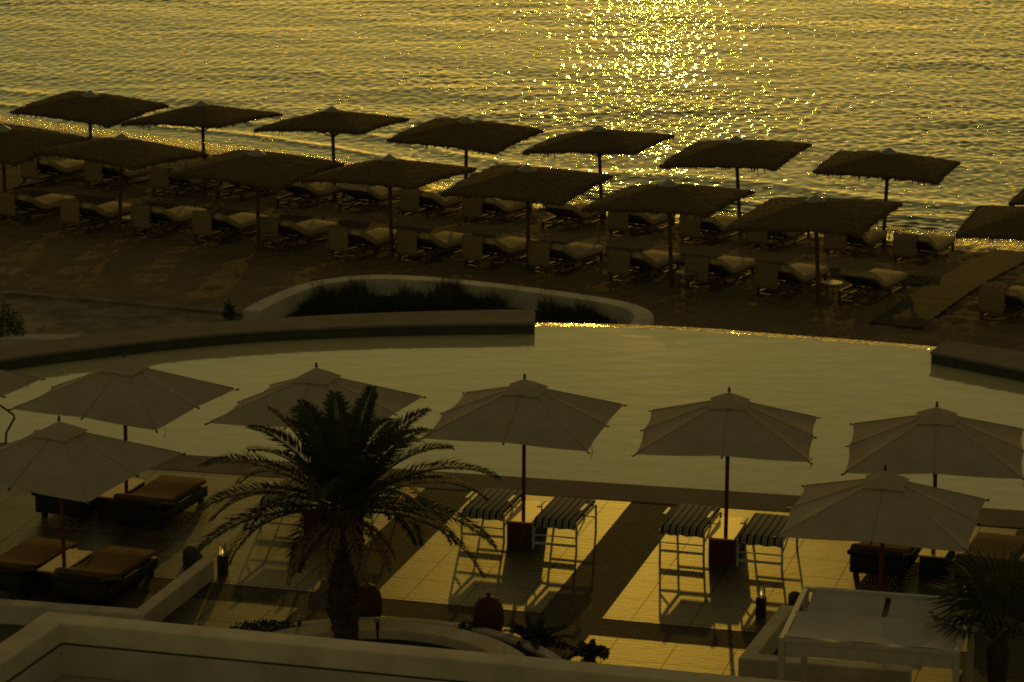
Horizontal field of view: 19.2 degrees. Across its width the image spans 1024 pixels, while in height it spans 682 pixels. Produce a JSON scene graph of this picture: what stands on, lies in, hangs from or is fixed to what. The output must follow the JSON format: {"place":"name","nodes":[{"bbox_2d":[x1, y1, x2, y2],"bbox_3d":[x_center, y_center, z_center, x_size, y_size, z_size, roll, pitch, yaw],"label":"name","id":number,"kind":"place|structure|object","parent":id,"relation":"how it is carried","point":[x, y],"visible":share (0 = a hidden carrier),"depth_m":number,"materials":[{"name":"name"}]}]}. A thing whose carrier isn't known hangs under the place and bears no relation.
{"place":"outdoors","nodes":[
{"label":"outdoors","id":0,"kind":"place"},
{"bbox_2d":[0,295,242,335],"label":"stone path","id":1,"kind":"structure","parent":0,"point":[47,316],"depth_m":69.27,"materials":[{"name":"stone"}]},
{"bbox_2d":[0,301,28,340],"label":"shrub","id":2,"kind":"object","parent":1,"relation":"on","point":[10,324],"visible":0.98,"depth_m":66.27,"materials":[{"name":"green plant"}]},
{"bbox_2d":[0,333,79,348],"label":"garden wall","id":3,"kind":"structure","parent":1,"relation":"on","point":[11,341],"depth_m":66.04,"materials":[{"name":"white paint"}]},
{"bbox_2d":[0,290,240,315],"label":"path kerb","id":4,"kind":"structure","parent":1,"relation":"on","point":[116,301],"depth_m":70.57,"materials":[{"name":"stone"}]},
{"bbox_2d":[0,585,297,642],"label":"paving","id":5,"kind":"structure","parent":0,"point":[207,612],"depth_m":46.27,"materials":[{"name":"tile"}]},
{"bbox_2d":[0,537,78,596],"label":"rattan daybed","id":6,"kind":"object","parent":5,"relation":"on","point":[22,563],"visible":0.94,"depth_m":47.23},
{"bbox_2d":[37,549,92,597],"bbox_3d":[-6.956,3.625,47.281,0.420,0.432,1.092,5,15,18],"label":"box table","id":7,"kind":"object","parent":5,"relation":"on","point":[73,559],"visible":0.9,"depth_m":46.98,"materials":[{"name":"wicker"}]},
{"bbox_2d":[0,415,185,566],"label":"parasol","id":8,"kind":"object","parent":5,"relation":"on","point":[62,461],"visible":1,"depth_m":45.74,"materials":[{"name":"fabric"}]},
{"bbox_2d":[50,545,157,606],"bbox_3d":[-6.320,3.594,47.119,0.900,0.570,1.951,5,15,19],"label":"rattan daybed","id":9,"kind":"object","parent":5,"relation":"on","point":[105,575],"visible":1,"depth_m":46.66,"materials":[{"name":"wicker"}]},
{"bbox_2d":[0,559,213,625],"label":"wall","id":10,"kind":"structure","parent":5,"relation":"on","point":[176,593],"depth_m":45.58,"materials":[{"name":"white paint"}]},
{"bbox_2d":[0,469,424,591],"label":"paving","id":11,"kind":"structure","parent":0,"point":[260,559],"depth_m":49.92,"materials":[{"name":"tile"}]},
{"bbox_2d":[0,369,44,397],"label":"parasol","id":12,"kind":"object","parent":11,"relation":"on","point":[10,381],"visible":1,"depth_m":50.98,"materials":[{"name":"fabric"}]},
{"bbox_2d":[31,492,96,520],"bbox_3d":[-7.274,2.536,51.353,0.900,0.570,1.951,5,15,19],"label":"rattan daybed","id":13,"kind":"object","parent":11,"relation":"on","point":[45,505],"visible":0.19,"depth_m":50.56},
{"bbox_2d":[97,478,145,521],"bbox_3d":[-6.580,2.674,51.084,0.420,0.432,1.092,5,15,18],"label":"box table","id":14,"kind":"object","parent":11,"relation":"on","point":[105,509],"visible":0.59,"depth_m":50.66,"materials":[{"name":"wicker"}]},
{"bbox_2d":[8,352,238,493],"bbox_3d":[-6.405,1.591,50.289,2.798,2.920,2.798,7,16,22],"label":"parasol","id":15,"kind":"object","parent":11,"relation":"on","point":[124,392],"visible":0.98,"depth_m":49.48,"materials":[{"name":"beige fabric"}]},
{"bbox_2d":[109,475,207,528],"bbox_3d":[-5.915,2.645,50.914,0.900,0.570,1.951,5,15,19],"label":"rattan daybed","id":16,"kind":"object","parent":11,"relation":"on","point":[160,501],"visible":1,"depth_m":50.40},
{"bbox_2d":[182,545,202,565],"bbox_3d":[-5.103,3.412,48.406,0.292,0.299,0.295,12,19,40],"label":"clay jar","id":17,"kind":"object","parent":11,"relation":"on","point":[188,553],"visible":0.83,"depth_m":48.32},
{"bbox_2d":[217,543,228,575],"bbox_3d":[-4.564,3.447,47.853,0.140,0.500,0.140,4,15,15],"label":"lantern","id":18,"kind":"object","parent":11,"relation":"on","point":[222,553],"visible":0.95,"depth_m":47.80,"materials":[{"name":"metal"}]},
{"bbox_2d":[259,477,315,530],"bbox_3d":[-3.649,2.678,50.631,0.780,0.645,1.313,4,15,16],"label":"striped sunbed","id":19,"kind":"object","parent":11,"relation":"on","point":[265,496],"visible":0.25,"depth_m":50.09,"materials":[{"name":"fabric"}]},
{"bbox_2d":[204,362,425,508],"bbox_3d":[-3.178,1.760,49.613,2.798,2.920,2.798,4,14,18],"label":"parasol","id":20,"kind":"object","parent":11,"relation":"on","point":[315,385],"visible":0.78,"depth_m":49.01,"materials":[{"name":"fabric"}]},
{"bbox_2d":[303,499,330,534],"bbox_3d":[-3.103,2.847,50.393,0.440,0.432,1.142,4,15,15],"label":"box table","id":21,"kind":"object","parent":11,"relation":"on","point":[313,514],"visible":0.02,"depth_m":49.89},
{"bbox_2d":[0,612,795,681],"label":"flat roofed building","id":22,"kind":"structure","parent":0,"point":[54,647],"depth_m":36.06,"materials":[{"name":"white paint"}]},
{"bbox_2d":[380,616,520,636],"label":"paving","id":23,"kind":"structure","parent":0,"point":[503,628],"depth_m":45.37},
{"bbox_2d":[359,580,381,616],"bbox_3d":[-2.196,3.891,45.910,0.470,0.580,0.470,0,14,0],"label":"clay jar","id":24,"kind":"object","parent":23,"relation":"on","point":[370,602],"visible":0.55,"depth_m":45.73,"materials":[{"name":"ceramic"}]},
{"bbox_2d":[271,621,524,655],"bbox_3d":[-2.029,4.882,42.278,4.784,0.420,4.784,0,14,0],"label":"ring planter","id":25,"kind":"object","parent":23,"relation":"on","point":[417,634],"visible":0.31,"depth_m":44.05,"materials":[{"name":"white paint"}]},
{"bbox_2d":[189,385,500,639],"bbox_3d":[-2.321,2.508,44.029,4.225,3.817,4.146,11,17,36],"label":"date palm","id":26,"kind":"object","parent":25,"relation":"in","point":[343,464],"visible":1,"depth_m":43.63,"materials":[{"name":"plant"}]},
{"bbox_2d":[257,617,563,659],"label":"planter kerb","id":27,"kind":"structure","parent":23,"relation":"on","point":[526,645],"depth_m":44.50,"materials":[{"name":"white paint"}]},
{"bbox_2d":[228,618,304,631],"bbox_3d":[-3.615,4.247,44.599,1.281,0.260,0.893,0,14,0],"label":"shrub","id":28,"kind":"object","parent":27,"relation":"on","point":[260,625],"visible":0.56,"depth_m":44.66,"materials":[{"name":"green plant"}]},
{"bbox_2d":[473,592,503,630],"bbox_3d":[-0.352,4.033,45.344,0.470,0.580,0.470,0,14,0],"label":"clay jar","id":29,"kind":"object","parent":23,"relation":"on","point":[488,611],"visible":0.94,"depth_m":45.18,"materials":[{"name":"ceramic"}]},
{"bbox_2d":[379,491,630,612],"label":"paving","id":30,"kind":"structure","parent":0,"point":[438,569],"depth_m":48.29,"materials":[{"name":"tile"}]},
{"bbox_2d":[461,488,521,543],"bbox_3d":[-0.310,2.830,50.022,0.780,0.645,1.313,4,15,16],"label":"striped sunbed","id":31,"kind":"object","parent":30,"relation":"on","point":[478,506],"visible":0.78,"depth_m":49.68,"materials":[{"name":"fabric"}]},
{"bbox_2d":[420,373,626,545],"bbox_3d":[0.192,1.926,48.950,2.798,2.920,2.798,4,15,13],"label":"parasol","id":32,"kind":"object","parent":30,"relation":"on","point":[524,412],"visible":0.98,"depth_m":48.15,"materials":[{"name":"fabric"}]},
{"bbox_2d":[505,501,548,546],"bbox_3d":[0.255,3.000,49.779,0.440,0.432,1.142,4,15,15],"label":"box table","id":33,"kind":"object","parent":30,"relation":"on","point":[513,520],"visible":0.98,"depth_m":49.31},
{"bbox_2d":[532,497,596,552],"bbox_3d":[0.860,2.949,49.544,0.780,0.645,1.313,4,15,16],"label":"striped sunbed","id":34,"kind":"object","parent":30,"relation":"on","point":[562,513],"visible":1,"depth_m":49.16,"materials":[{"name":"fabric"}]},
{"bbox_2d":[0,0,1023,240],"bbox_3d":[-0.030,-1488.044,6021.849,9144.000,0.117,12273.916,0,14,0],"label":"sea","id":35,"kind":"structure","parent":0,"point":[943,79],"depth_m":107.41,"materials":[{"name":"gold liquid"}]},
{"bbox_2d":[0,326,1023,510],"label":"pool water","id":36,"kind":"structure","parent":0,"point":[837,388],"depth_m":59.44,"materials":[{"name":"beige liquid"}]},
{"bbox_2d":[0,115,1023,351],"bbox_3d":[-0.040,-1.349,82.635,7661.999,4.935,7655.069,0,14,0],"label":"beach","id":37,"kind":"structure","parent":0,"point":[48,255],"depth_m":75.06,"materials":[{"name":"sand"}]},
{"bbox_2d":[0,173,52,190],"bbox_3d":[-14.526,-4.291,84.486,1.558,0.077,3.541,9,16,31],"label":"lounge chair","id":38,"kind":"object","parent":37,"relation":"on","point":[14,181],"visible":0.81,"depth_m":85.08,"materials":[{"name":"fabric"}]},
{"bbox_2d":[0,191,76,223],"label":"beach lounger","id":39,"kind":"object","parent":37,"relation":"on","point":[40,204],"visible":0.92,"depth_m":79.94,"materials":[{"name":"fabric"}]},
{"bbox_2d":[0,123,89,219],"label":"beach umbrella","id":40,"kind":"object","parent":37,"relation":"on","point":[20,144],"visible":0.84,"depth_m":79.03,"materials":[{"name":"paint"}]},
{"bbox_2d":[20,157,84,186],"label":"beach lounger","id":41,"kind":"object","parent":37,"relation":"on","point":[59,169],"visible":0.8,"depth_m":85.01,"materials":[{"name":"fabric"}]},
{"bbox_2d":[10,90,169,139],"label":"beach umbrella","id":42,"kind":"object","parent":37,"relation":"on","point":[90,108],"visible":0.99,"depth_m":84.22,"materials":[{"name":"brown wood"}]},
{"bbox_2d":[60,199,130,232],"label":"beach lounger","id":43,"kind":"object","parent":37,"relation":"on","point":[71,211],"visible":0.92,"depth_m":78.86,"materials":[{"name":"fabric"}]},
{"bbox_2d":[84,161,155,189],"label":"beach lounger","id":44,"kind":"object","parent":37,"relation":"on","point":[94,172],"visible":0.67,"depth_m":84.44,"materials":[{"name":"fabric"}]},
{"bbox_2d":[33,133,209,231],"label":"beach umbrella","id":45,"kind":"object","parent":37,"relation":"on","point":[121,150],"visible":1,"depth_m":77.41,"materials":[{"name":"plant"}]},
{"bbox_2d":[130,203,206,237],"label":"beach lounger","id":46,"kind":"object","parent":37,"relation":"on","point":[145,216],"visible":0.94,"depth_m":78.30,"materials":[{"name":"fabric"}]},
{"bbox_2d":[150,166,221,196],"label":"beach lounger","id":47,"kind":"object","parent":37,"relation":"on","point":[159,179],"visible":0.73,"depth_m":83.48,"materials":[{"name":"fabric"}]},
{"bbox_2d":[118,100,283,195],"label":"beach umbrella","id":48,"kind":"object","parent":37,"relation":"on","point":[202,114],"visible":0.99,"depth_m":82.53,"materials":[{"name":"brown wood"}]},
{"bbox_2d":[192,210,268,244],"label":"beach lounger","id":49,"kind":"object","parent":37,"relation":"on","point":[205,224],"visible":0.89,"depth_m":77.48,"materials":[{"name":"fabric"}]},
{"bbox_2d":[216,182,283,200],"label":"beach lounger","id":50,"kind":"object","parent":37,"relation":"on","point":[250,189],"visible":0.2,"depth_m":83.25,"materials":[{"name":"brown wood"}]},
{"bbox_2d":[165,149,344,249],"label":"beach umbrella","id":51,"kind":"object","parent":37,"relation":"on","point":[258,168],"visible":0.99,"depth_m":75.31,"materials":[{"name":"plant"}]},
{"bbox_2d":[260,216,338,251],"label":"beach lounger","id":52,"kind":"object","parent":37,"relation":"on","point":[311,228],"visible":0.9,"depth_m":76.77,"materials":[{"name":"fabric"}]},
{"bbox_2d":[275,182,346,209],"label":"beach lounger","id":53,"kind":"object","parent":37,"relation":"on","point":[315,189],"visible":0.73,"depth_m":82.23,"materials":[{"name":"fabric"}]},
{"bbox_2d":[253,106,409,201],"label":"beach umbrella","id":54,"kind":"object","parent":37,"relation":"on","point":[331,120],"visible":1,"depth_m":81.87,"materials":[{"name":"brown plant"}]},
{"bbox_2d":[328,225,396,260],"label":"beach lounger","id":55,"kind":"object","parent":37,"relation":"on","point":[341,239],"visible":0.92,"depth_m":75.64,"materials":[{"name":"fabric"}]},
{"bbox_2d":[337,183,400,213],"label":"beach lounger","id":56,"kind":"object","parent":37,"relation":"on","point":[377,194],"visible":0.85,"depth_m":81.69,"materials":[{"name":"fabric"}]},
{"bbox_2d":[298,154,476,255],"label":"beach umbrella","id":57,"kind":"object","parent":37,"relation":"on","point":[389,171],"visible":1,"depth_m":74.56,"materials":[{"name":"paint"}]},
{"bbox_2d":[400,188,462,217],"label":"beach lounger","id":58,"kind":"object","parent":37,"relation":"on","point":[412,201],"visible":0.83,"depth_m":81.16,"materials":[{"name":"fabric"}]},
{"bbox_2d":[396,229,471,263],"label":"beach lounger","id":59,"kind":"object","parent":37,"relation":"on","point":[409,243],"visible":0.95,"depth_m":75.24,"materials":[{"name":"fabric"}]},
{"bbox_2d":[243,275,653,325],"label":"planter wall","id":60,"kind":"structure","parent":37,"relation":"on","point":[283,303],"depth_m":68.59,"materials":[{"name":"white paint"}]},
{"bbox_2d":[296,271,510,315],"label":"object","id":61,"kind":"object","parent":60,"relation":"on","point":[453,297],"visible":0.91,"depth_m":68.48,"materials":[{"name":"green plant"}]},
{"bbox_2d":[534,285,635,323],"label":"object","id":62,"kind":"object","parent":60,"relation":"on","point":[552,314],"visible":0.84,"depth_m":67.48,"materials":[{"name":"green plant"}]},
{"bbox_2d":[384,116,544,178],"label":"beach umbrella","id":63,"kind":"object","parent":37,"relation":"on","point":[466,134],"visible":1,"depth_m":81.39,"materials":[{"name":"brown plant"}]},
{"bbox_2d":[462,197,532,224],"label":"beach lounger","id":64,"kind":"object","parent":37,"relation":"on","point":[473,211],"visible":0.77,"depth_m":80.61,"materials":[{"name":"fabric"}]},
{"bbox_2d":[461,234,537,269],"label":"beach lounger","id":65,"kind":"object","parent":37,"relation":"on","point":[474,248],"visible":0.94,"depth_m":74.66,"materials":[{"name":"fabric"}]},
{"bbox_2d":[6,189,1022,290],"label":"boardwalk","id":66,"kind":"structure","parent":37,"relation":"on","point":[917,280],"depth_m":79.64,"materials":[{"name":"brown wood"}]},
{"bbox_2d":[437,164,613,268],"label":"beach umbrella","id":67,"kind":"object","parent":37,"relation":"on","point":[527,184],"visible":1,"depth_m":73.38,"materials":[{"name":"plant"}]},
{"bbox_2d":[528,240,603,275],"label":"beach lounger","id":68,"kind":"object","parent":37,"relation":"on","point":[541,254],"visible":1,"depth_m":74.05,"materials":[{"name":"fabric"}]},
{"bbox_2d":[540,202,606,231],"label":"beach lounger","id":69,"kind":"object","parent":37,"relation":"on","point":[571,212],"visible":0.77,"depth_m":80.19,"materials":[{"name":"fabric"}]},
{"bbox_2d":[519,125,675,221],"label":"beach umbrella","id":70,"kind":"object","parent":37,"relation":"on","point":[599,140],"visible":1,"depth_m":80.43,"materials":[{"name":"paint"}]},
{"bbox_2d":[608,211,675,236],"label":"beach lounger","id":71,"kind":"object","parent":37,"relation":"on","point":[618,222],"visible":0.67,"depth_m":79.32,"materials":[{"name":"fabric"}]},
{"bbox_2d":[607,248,680,283],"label":"beach lounger","id":72,"kind":"object","parent":37,"relation":"on","point":[620,263],"visible":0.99,"depth_m":73.09,"materials":[{"name":"fabric"}]},
{"bbox_2d":[579,179,756,286],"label":"beach umbrella","id":73,"kind":"object","parent":37,"relation":"on","point":[669,197],"visible":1,"depth_m":71.45,"materials":[{"name":"paint"}]},
{"bbox_2d":[679,215,744,245],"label":"beach lounger","id":74,"kind":"object","parent":37,"relation":"on","point":[690,227],"visible":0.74,"depth_m":78.43,"materials":[{"name":"fabric"}]},
{"bbox_2d":[684,254,754,290],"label":"beach lounger","id":75,"kind":"object","parent":37,"relation":"on","point":[728,266],"visible":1,"depth_m":72.44,"materials":[{"name":"fabric"}]},
{"bbox_2d":[658,136,813,216],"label":"beach umbrella","id":76,"kind":"object","parent":37,"relation":"on","point":[737,153],"visible":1,"depth_m":79.02,"materials":[{"name":"paint"}]},
{"bbox_2d":[745,231,810,251],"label":"beach lounger","id":77,"kind":"object","parent":37,"relation":"on","point":[760,237],"visible":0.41,"depth_m":77.77,"materials":[{"name":"fabric"}]},
{"bbox_2d":[754,261,827,298],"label":"beach lounger","id":78,"kind":"object","parent":37,"relation":"on","point":[767,275],"visible":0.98,"depth_m":71.68,"materials":[{"name":"fabric"}]},
{"bbox_2d":[725,194,903,304],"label":"beach umbrella","id":79,"kind":"object","parent":37,"relation":"on","point":[817,215],"visible":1,"depth_m":69.72,"materials":[{"name":"plant"}]},
{"bbox_2d":[824,228,887,257],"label":"beach lounger","id":80,"kind":"object","parent":37,"relation":"on","point":[835,243],"visible":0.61,"depth_m":77.02,"materials":[{"name":"fabric"}]},
{"bbox_2d":[837,268,906,304],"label":"beach lounger","id":81,"kind":"object","parent":37,"relation":"on","point":[879,279],"visible":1,"depth_m":71.29,"materials":[{"name":"fabric"}]},
{"bbox_2d":[810,147,960,246],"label":"beach umbrella","id":82,"kind":"object","parent":37,"relation":"on","point":[887,164],"visible":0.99,"depth_m":77.28,"materials":[{"name":"paint"}]},
{"bbox_2d":[892,232,954,264],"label":"beach lounger","id":83,"kind":"object","parent":37,"relation":"on","point":[907,245],"visible":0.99,"depth_m":76.12,"materials":[{"name":"fabric"}]},
{"bbox_2d":[870,249,1023,329],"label":"boardwalk","id":84,"kind":"structure","parent":37,"relation":"on","point":[940,296],"depth_m":72.13,"materials":[{"name":"brown wood"}]},
{"bbox_2d":[930,340,1023,381],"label":"pool wall","id":85,"kind":"structure","parent":37,"relation":"on","point":[997,362],"depth_m":60.69,"materials":[{"name":"stone"}]},
{"bbox_2d":[953,206,1023,244],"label":"beach umbrella","id":86,"kind":"object","parent":37,"relation":"on","point":[992,223],"visible":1,"depth_m":68.82,"materials":[{"name":"plant"}]},
{"bbox_2d":[978,285,1023,323],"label":"beach lounger","id":87,"kind":"object","parent":37,"relation":"on","point":[995,300],"visible":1,"depth_m":69.16,"materials":[{"name":"fabric"}]},
{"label":"pool basin","id":88,"kind":"structure","parent":37,"relation":"on","visible":0},
{"bbox_2d":[0,309,534,370],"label":"pool wall","id":89,"kind":"structure","parent":88,"relation":"on","point":[385,324],"depth_m":63.06,"materials":[{"name":"stone"}]},
{"bbox_2d":[535,323,935,349],"bbox_3d":[5.011,-0.097,63.533,9.615,0.070,0.920,4,14,14],"label":"overflow edge","id":90,"kind":"object","parent":88,"relation":"on","point":[745,333],"visible":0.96,"depth_m":63.74,"materials":[{"name":"grey liquid"}]},
{"bbox_2d":[124,488,1023,681],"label":"terrace ground","id":91,"kind":"structure","parent":0,"point":[584,598],"depth_m":46.88,"materials":[{"name":"tile"}]},
{"bbox_2d":[0,442,1023,528],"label":"pool coping","id":92,"kind":"object","parent":91,"relation":"on","point":[1007,518],"visible":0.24,"depth_m":52.31,"materials":[{"name":"brown stone"}]},
{"bbox_2d":[500,611,574,651],"bbox_3d":[0.399,4.300,44.296,1.152,0.670,1.095,7,16,27],"label":"cycad","id":93,"kind":"object","parent":91,"relation":"on","point":[537,634],"visible":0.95,"depth_m":44.24,"materials":[{"name":"green plant"}]},
{"bbox_2d":[566,638,609,662],"bbox_3d":[1.108,4.508,44.057,0.646,0.382,0.652,0,14,0],"label":"cycad","id":94,"kind":"object","parent":91,"relation":"on","point":[591,651],"visible":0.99,"depth_m":43.94,"materials":[{"name":"green plant"}]},
{"bbox_2d":[772,464,989,616],"bbox_3d":[5.347,3.189,43.898,2.798,2.920,2.798,4,14,13],"label":"parasol","id":95,"kind":"object","parent":91,"relation":"on","point":[882,508],"visible":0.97,"depth_m":43.11,"materials":[{"name":"fabric"}]},
{"bbox_2d":[920,538,1023,681],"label":"fan palm","id":96,"kind":"object","parent":91,"relation":"on","point":[995,582],"visible":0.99,"depth_m":39.67,"materials":[{"name":"plant"}]},
{"bbox_2d":[571,635,962,681],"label":"paving","id":97,"kind":"structure","parent":0,"point":[673,656],"depth_m":44.16,"materials":[{"name":"tile"}]},
{"bbox_2d":[738,605,911,681],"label":"wall","id":98,"kind":"structure","parent":97,"relation":"on","point":[757,659],"depth_m":43.14,"materials":[{"name":"white paint"}]},
{"bbox_2d":[778,586,974,681],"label":"canopy daybed","id":99,"kind":"object","parent":97,"relation":"on","point":[840,624],"visible":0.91,"depth_m":39.43,"materials":[{"name":"fabric"}]},
{"bbox_2d":[602,508,1016,651],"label":"paving","id":100,"kind":"structure","parent":0,"point":[679,589],"depth_m":47.52,"materials":[{"name":"tile"}]},
{"bbox_2d":[659,504,721,560],"bbox_3d":[2.890,3.046,49.158,0.780,0.645,1.313,4,15,16],"label":"striped sunbed","id":101,"kind":"object","parent":100,"relation":"on","point":[687,520],"visible":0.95,"depth_m":48.78,"materials":[{"name":"fabric"}]},
{"bbox_2d":[631,387,819,563],"bbox_3d":[3.412,2.134,48.116,2.798,2.920,2.798,2,14,8],"label":"parasol","id":102,"kind":"object","parent":100,"relation":"on","point":[728,425],"visible":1,"depth_m":47.32,"materials":[{"name":"fabric"}]},
{"bbox_2d":[707,517,747,563],"bbox_3d":[3.475,3.218,48.910,0.440,0.432,1.142,4,15,15],"label":"box table","id":103,"kind":"object","parent":100,"relation":"on","point":[720,549],"visible":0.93,"depth_m":48.44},
{"bbox_2d":[755,585,766,618],"bbox_3d":[3.768,3.939,45.886,0.140,0.500,0.140,4,15,15],"label":"lantern","id":104,"kind":"object","parent":100,"relation":"on","point":[761,597],"visible":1,"depth_m":45.83,"materials":[{"name":"black"}]},
{"bbox_2d":[736,513,797,570],"bbox_3d":[4.099,3.168,48.669,0.780,0.645,1.313,4,15,16],"label":"striped sunbed","id":105,"kind":"object","parent":100,"relation":"on","point":[762,529],"visible":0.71,"depth_m":48.25,"materials":[{"name":"fabric"}]},
{"bbox_2d":[847,541,921,580],"bbox_3d":[5.990,3.302,48.286,0.900,0.570,1.951,5,15,19],"label":"rattan daybed","id":106,"kind":"object","parent":100,"relation":"on","point":[899,560],"visible":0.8,"depth_m":47.48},
{"bbox_2d":[841,401,1023,553],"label":"parasol","id":107,"kind":"object","parent":100,"relation":"on","point":[935,441],"visible":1,"depth_m":46.48,"materials":[{"name":"fabric"}]},
{"bbox_2d":[918,548,954,581],"bbox_3d":[6.732,3.444,48.004,0.420,0.432,1.092,5,15,18],"label":"box table","id":108,"kind":"object","parent":100,"relation":"on","point":[931,568],"visible":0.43,"depth_m":47.54,"materials":[{"name":"wood"}]},
{"bbox_2d":[952,532,1023,586],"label":"rattan daybed","id":109,"kind":"object","parent":100,"relation":"on","point":[991,542],"visible":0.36,"depth_m":47.94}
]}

